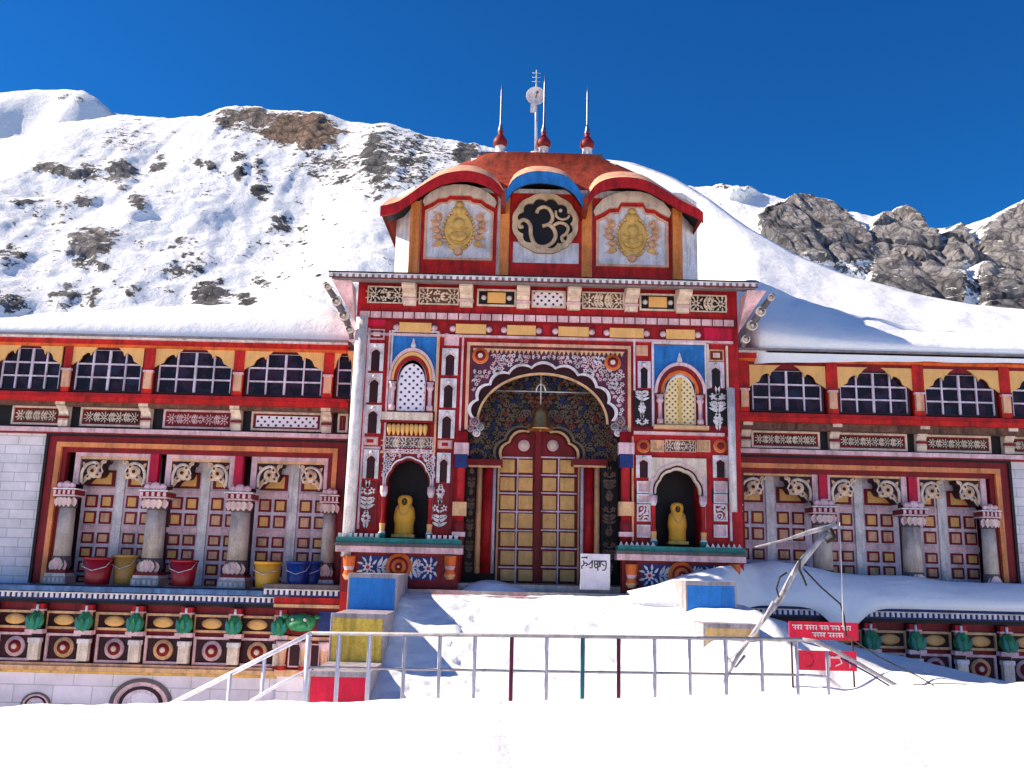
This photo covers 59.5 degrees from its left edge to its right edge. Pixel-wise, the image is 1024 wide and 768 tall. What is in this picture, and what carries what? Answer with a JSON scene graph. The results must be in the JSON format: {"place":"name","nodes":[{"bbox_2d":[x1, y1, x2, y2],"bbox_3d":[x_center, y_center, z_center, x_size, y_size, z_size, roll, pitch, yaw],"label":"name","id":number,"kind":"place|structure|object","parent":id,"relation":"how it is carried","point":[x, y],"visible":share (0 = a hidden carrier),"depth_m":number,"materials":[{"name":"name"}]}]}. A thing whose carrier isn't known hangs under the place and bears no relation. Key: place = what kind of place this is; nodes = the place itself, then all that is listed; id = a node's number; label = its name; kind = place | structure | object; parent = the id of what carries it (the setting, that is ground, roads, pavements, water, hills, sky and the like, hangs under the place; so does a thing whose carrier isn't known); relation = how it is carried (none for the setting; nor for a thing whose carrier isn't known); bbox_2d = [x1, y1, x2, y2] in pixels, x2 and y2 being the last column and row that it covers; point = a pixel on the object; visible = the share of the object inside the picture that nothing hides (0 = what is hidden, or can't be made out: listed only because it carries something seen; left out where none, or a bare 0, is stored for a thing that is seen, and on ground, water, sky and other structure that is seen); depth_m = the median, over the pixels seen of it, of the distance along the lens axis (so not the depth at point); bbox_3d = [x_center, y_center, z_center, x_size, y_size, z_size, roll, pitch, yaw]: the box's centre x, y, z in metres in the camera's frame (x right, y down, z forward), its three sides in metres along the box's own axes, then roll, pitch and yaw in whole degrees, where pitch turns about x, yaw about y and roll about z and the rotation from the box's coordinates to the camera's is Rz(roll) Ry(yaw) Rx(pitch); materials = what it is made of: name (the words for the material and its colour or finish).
{"place":"outdoors","nodes":[
{"label":"outdoors","id":0,"kind":"place"},
{"bbox_2d":[0,89,120,138],"bbox_3d":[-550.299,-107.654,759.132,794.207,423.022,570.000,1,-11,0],"label":"ridge","id":1,"kind":"structure","parent":0,"point":[24,113],"depth_m":864.05,"materials":[{"name":"white snow"}]},
{"bbox_2d":[0,106,505,321],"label":"mountain","id":2,"kind":"structure","parent":0,"point":[249,206],"depth_m":294.80,"materials":[{"name":"white snow"}]},
{"bbox_2d":[0,593,1023,767],"bbox_3d":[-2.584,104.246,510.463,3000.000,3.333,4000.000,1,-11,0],"label":"snow ground","id":3,"kind":"structure","parent":0,"point":[870,721],"depth_m":8.92,"materials":[{"name":"white snow"}]},
{"bbox_2d":[307,573,407,701],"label":"stair parapet","id":4,"kind":"structure","parent":3,"relation":"on","point":[373,599],"depth_m":16.30,"materials":[{"name":"paint"}]},
{"bbox_2d":[462,580,526,591],"bbox_3d":[-0.342,4.737,20.697,1.635,0.406,1.950,1,-11,0],"label":"snow mound","id":5,"kind":"object","parent":3,"relation":"on","point":[488,585],"depth_m":20.12,"materials":[{"name":"white snow"}]},
{"bbox_2d":[0,78,1023,706],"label":"temple","id":6,"kind":"structure","parent":3,"relation":"on","point":[226,462],"depth_m":22.22,"materials":[{"name":"red paint"}]},
{"bbox_2d":[0,346,64,391],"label":"window","id":7,"kind":"structure","parent":6,"relation":"in","point":[29,369],"depth_m":22.54,"materials":[{"name":"black glass"}]},
{"bbox_2d":[82,557,113,584],"bbox_3d":[-9.904,4.471,21.440,0.715,0.638,0.712,1,-11,0],"label":"bucket","id":8,"kind":"object","parent":6,"relation":"on","point":[97,570],"visible":1,"depth_m":21.19,"materials":[{"name":"red plastic"}]},
{"bbox_2d":[71,348,145,393],"bbox_3d":[-10.126,-0.338,22.526,1.742,1.129,0.105,1,-11,0],"label":"window","id":9,"kind":"structure","parent":6,"relation":"in","point":[107,370],"depth_m":22.54,"materials":[{"name":"black glass"}]},
{"bbox_2d":[73,458,162,582],"bbox_3d":[-10.017,3.452,22.772,1.947,3.183,0.130,1,-11,0],"label":"door","id":10,"kind":"structure","parent":6,"relation":"in","point":[112,520],"depth_m":22.74,"materials":[{"name":"purple paint"}]},
{"bbox_2d":[112,554,138,583],"bbox_3d":[-9.360,4.472,21.645,0.598,0.685,0.594,1,-11,0],"label":"bucket","id":11,"kind":"object","parent":6,"relation":"on","point":[124,568],"visible":0.98,"depth_m":21.44,"materials":[{"name":"plastic"}]},
{"bbox_2d":[0,301,355,345],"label":"roof snow sheet","id":12,"kind":"object","parent":6,"relation":"on","point":[310,320],"visible":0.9,"depth_m":22.81,"materials":[{"name":"white snow"}]},
{"bbox_2d":[169,559,198,586],"bbox_3d":[-7.862,4.522,21.439,0.675,0.618,0.671,1,-11,0],"label":"bucket","id":13,"kind":"object","parent":6,"relation":"on","point":[183,573],"visible":1,"depth_m":21.21,"materials":[{"name":"red plastic"}]},
{"bbox_2d":[154,350,232,395],"bbox_3d":[-7.955,-0.283,22.526,1.935,1.129,0.105,1,-11,0],"label":"window","id":14,"kind":"structure","parent":6,"relation":"in","point":[192,372],"depth_m":22.54,"materials":[{"name":"black glass"}]},
{"bbox_2d":[164,462,235,585],"bbox_3d":[-7.847,3.507,22.771,1.800,3.183,0.130,1,-11,0],"label":"door","id":15,"kind":"structure","parent":6,"relation":"in","point":[199,518],"depth_m":22.71,"materials":[{"name":"purple paint"}]},
{"bbox_2d":[253,561,282,587],"bbox_3d":[-5.851,4.563,21.441,0.695,0.618,0.692,1,-11,0],"label":"bucket","id":16,"kind":"object","parent":6,"relation":"on","point":[267,572],"visible":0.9,"depth_m":21.20,"materials":[{"name":"yellow plastic"}]},
{"bbox_2d":[244,352,322,397],"bbox_3d":[-5.699,-0.226,22.526,1.958,1.129,0.105,1,-11,0],"label":"window","id":17,"kind":"structure","parent":6,"relation":"in","point":[280,374],"depth_m":22.54,"materials":[{"name":"black glass"}]},
{"bbox_2d":[249,464,325,586],"bbox_3d":[-5.592,3.565,22.771,1.949,3.183,0.130,1,-11,0],"label":"door","id":18,"kind":"structure","parent":6,"relation":"in","point":[288,524],"depth_m":22.74,"materials":[{"name":"purple paint"}]},
{"bbox_2d":[285,561,311,583],"bbox_3d":[-5.116,4.564,21.444,0.614,0.618,0.610,1,-11,0],"label":"bucket","id":19,"kind":"object","parent":6,"relation":"on","point":[298,572],"visible":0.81,"depth_m":21.23,"materials":[{"name":"blue plastic"}]},
{"bbox_2d":[301,561,322,583],"bbox_3d":[-4.860,4.610,21.711,0.560,0.606,0.555,1,-11,0],"label":"bucket","id":20,"kind":"object","parent":6,"relation":"on","point":[314,573],"visible":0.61,"depth_m":21.52,"materials":[{"name":"blue plastic"}]},
{"bbox_2d":[334,354,352,398],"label":"window","id":21,"kind":"structure","parent":6,"relation":"in","point":[344,371],"depth_m":22.52,"materials":[{"name":"black glass"}]},
{"bbox_2d":[391,495,415,537],"bbox_3d":[-2.533,3.111,21.095,0.533,0.995,0.415,1,-11,0],"label":"idol","id":22,"kind":"object","parent":6,"relation":"on","point":[404,516],"visible":1,"depth_m":20.96,"materials":[{"name":"paint"}]},
{"bbox_2d":[396,361,425,410],"bbox_3d":[-2.389,0.038,21.338,0.675,1.220,0.057,1,-11,0],"label":"window","id":23,"kind":"structure","parent":6,"relation":"in","point":[411,387],"depth_m":21.32,"materials":[{"name":"white paint"}]},
{"bbox_2d":[526,70,543,151],"bbox_3d":[0.730,-7.944,26.286,0.498,2.876,0.527,-7,-14,36],"label":"antenna mast","id":24,"kind":"object","parent":6,"relation":"on","point":[535,96],"visible":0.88,"depth_m":26.34,"materials":[{"name":"metal"}]},
{"bbox_2d":[495,432,579,584],"bbox_3d":[0.657,2.903,22.358,2.131,4.107,0.180,1,-11,0],"label":"door","id":25,"kind":"structure","parent":6,"relation":"in","point":[537,520],"depth_m":22.28,"materials":[{"name":"red paint"}]},
{"bbox_2d":[527,375,552,431],"bbox_3d":[0.707,0.188,21.942,0.624,1.959,0.631,1,-11,0],"label":"bell","id":26,"kind":"object","parent":6,"relation":"hanging from","point":[540,421],"visible":0.97,"depth_m":21.67,"materials":[{"name":"brown metal"}]},
{"bbox_2d":[495,390,590,393],"bbox_3d":[0.863,0.192,22.095,3.895,0.040,0.040,1,-11,0],"label":"hanging rod","id":27,"kind":"object","parent":6,"relation":"attached to","point":[542,391],"visible":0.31,"depth_m":22.08,"materials":[{"name":"metal"}]},
{"bbox_2d":[580,553,609,589],"bbox_3d":[1.859,4.196,20.031,0.668,0.786,0.048,1,-11,0],"label":"notice board","id":28,"kind":"object","parent":6,"relation":"on","point":[594,571],"visible":1,"depth_m":20.02,"materials":[{"name":"white paint"}]},
{"bbox_2d":[666,502,688,544],"bbox_3d":[3.889,3.281,21.092,0.472,0.975,0.373,1,-11,0],"label":"idol","id":29,"kind":"object","parent":6,"relation":"on","point":[677,524],"visible":1,"depth_m":20.97,"materials":[{"name":"paint"}]},
{"bbox_2d":[664,374,695,424],"bbox_3d":[3.990,0.331,21.311,0.740,1.283,0.057,1,-11,0],"label":"window","id":30,"kind":"structure","parent":6,"relation":"in","point":[679,399],"depth_m":21.28,"materials":[{"name":"paint"}]},
{"bbox_2d":[744,476,812,566],"bbox_3d":[6.574,3.856,22.773,2.103,3.180,0.130,1,-11,0],"label":"door","id":31,"kind":"structure","parent":6,"relation":"in","point":[772,515],"depth_m":22.81,"materials":[{"name":"purple paint"}]},
{"bbox_2d":[749,369,823,413],"bbox_3d":[6.891,0.175,22.508,1.833,1.106,0.105,1,-11,0],"label":"window","id":32,"kind":"structure","parent":6,"relation":"in","point":[785,390],"depth_m":22.52,"materials":[{"name":"black glass"}]},
{"bbox_2d":[606,159,1023,363],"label":"roof snow drift","id":33,"kind":"object","parent":6,"relation":"on","point":[812,305],"visible":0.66,"depth_m":25.57,"materials":[{"name":"white snow"}]},
{"bbox_2d":[626,561,1023,623],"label":"ledge snow","id":34,"kind":"structure","parent":6,"relation":"on","point":[864,596],"depth_m":20.71,"materials":[{"name":"white snow"}]},
{"bbox_2d":[819,478,901,575],"bbox_3d":[8.830,3.912,22.773,2.040,3.180,0.130,1,-11,0],"label":"door","id":35,"kind":"structure","parent":6,"relation":"in","point":[870,539],"depth_m":22.75,"materials":[{"name":"purple paint"}]},
{"bbox_2d":[838,371,910,415],"bbox_3d":[9.071,0.228,22.508,1.791,1.106,0.105,1,-11,0],"label":"window","id":36,"kind":"structure","parent":6,"relation":"in","point":[873,392],"depth_m":22.52,"materials":[{"name":"black glass"}]},
{"bbox_2d":[908,480,980,582],"bbox_3d":[10.949,3.964,22.773,1.800,3.180,0.130,1,-11,0],"label":"door","id":37,"kind":"structure","parent":6,"relation":"in","point":[949,536],"depth_m":22.74,"materials":[{"name":"purple paint"}]},
{"bbox_2d":[924,373,997,417],"bbox_3d":[11.229,0.281,22.508,1.835,1.106,0.105,1,-11,0],"label":"window","id":38,"kind":"structure","parent":6,"relation":"in","point":[958,395],"depth_m":22.52,"materials":[{"name":"black glass"}]},
{"bbox_2d":[1011,381,1023,418],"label":"window","id":39,"kind":"structure","parent":6,"relation":"in","point":[1017,398],"depth_m":22.50,"materials":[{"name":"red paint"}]},
{"bbox_2d":[170,631,896,701],"bbox_3d":[0.325,4.548,11.351,9.816,2.747,0.364,1,-11,2],"label":"railing","id":40,"kind":"object","parent":3,"relation":"on","point":[368,668],"visible":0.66,"depth_m":11.52,"materials":[{"name":"grey metal"}]},
{"bbox_2d":[672,580,758,647],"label":"stair parapet","id":41,"kind":"structure","parent":3,"relation":"on","point":[705,594],"depth_m":17.99,"materials":[{"name":"blue paint"}]},
{"bbox_2d":[722,523,837,682],"bbox_3d":[3.909,3.164,13.004,1.753,2.319,0.196,1,-11,0],"label":"leaning pole","id":42,"kind":"object","parent":3,"relation":"on","point":[803,559],"visible":0.92,"depth_m":13.08,"materials":[{"name":"grey metal"}]},
{"bbox_2d":[839,522,843,626],"bbox_3d":[4.827,2.787,13.132,0.033,1.506,0.012,1,-11,0],"label":"wire","id":43,"kind":"object","parent":42,"relation":"hanging from","point":[841,574],"visible":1,"depth_m":13.13,"materials":[{"name":"white paint"}]},
{"bbox_2d":[802,568,934,685],"bbox_3d":[5.119,3.452,12.810,1.733,1.572,0.552,-4,-12,25],"label":"cable","id":44,"kind":"object","parent":42,"relation":"hanging from","point":[821,587],"visible":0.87,"depth_m":13.08,"materials":[{"name":"black paint"}]},
{"bbox_2d":[788,621,858,687],"bbox_3d":[4.968,4.739,14.194,1.107,1.877,0.085,1,-11,0],"label":"signboard","id":45,"kind":"object","parent":3,"relation":"on","point":[811,660],"visible":0.96,"depth_m":14.30,"materials":[{"name":"red paint"}]},
{"bbox_2d":[907,683,968,684],"bbox_3d":[6.187,3.797,11.203,2.559,0.080,0.015,1,-11,0],"label":"rope","id":46,"kind":"object","parent":3,"relation":"on","point":[940,683],"visible":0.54,"depth_m":11.20,"materials":[{"name":"white"}]},
{"bbox_2d":[0,0,1023,228],"label":"sky","id":47,"kind":"structure","parent":0,"point":[872,108],"materials":[{"name":"blue"}]},
{"bbox_2d":[689,184,1023,308],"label":"rocky crag","id":48,"kind":"structure","parent":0,"point":[906,247],"depth_m":242.17,"materials":[{"name":"grey stone"}]}
]}

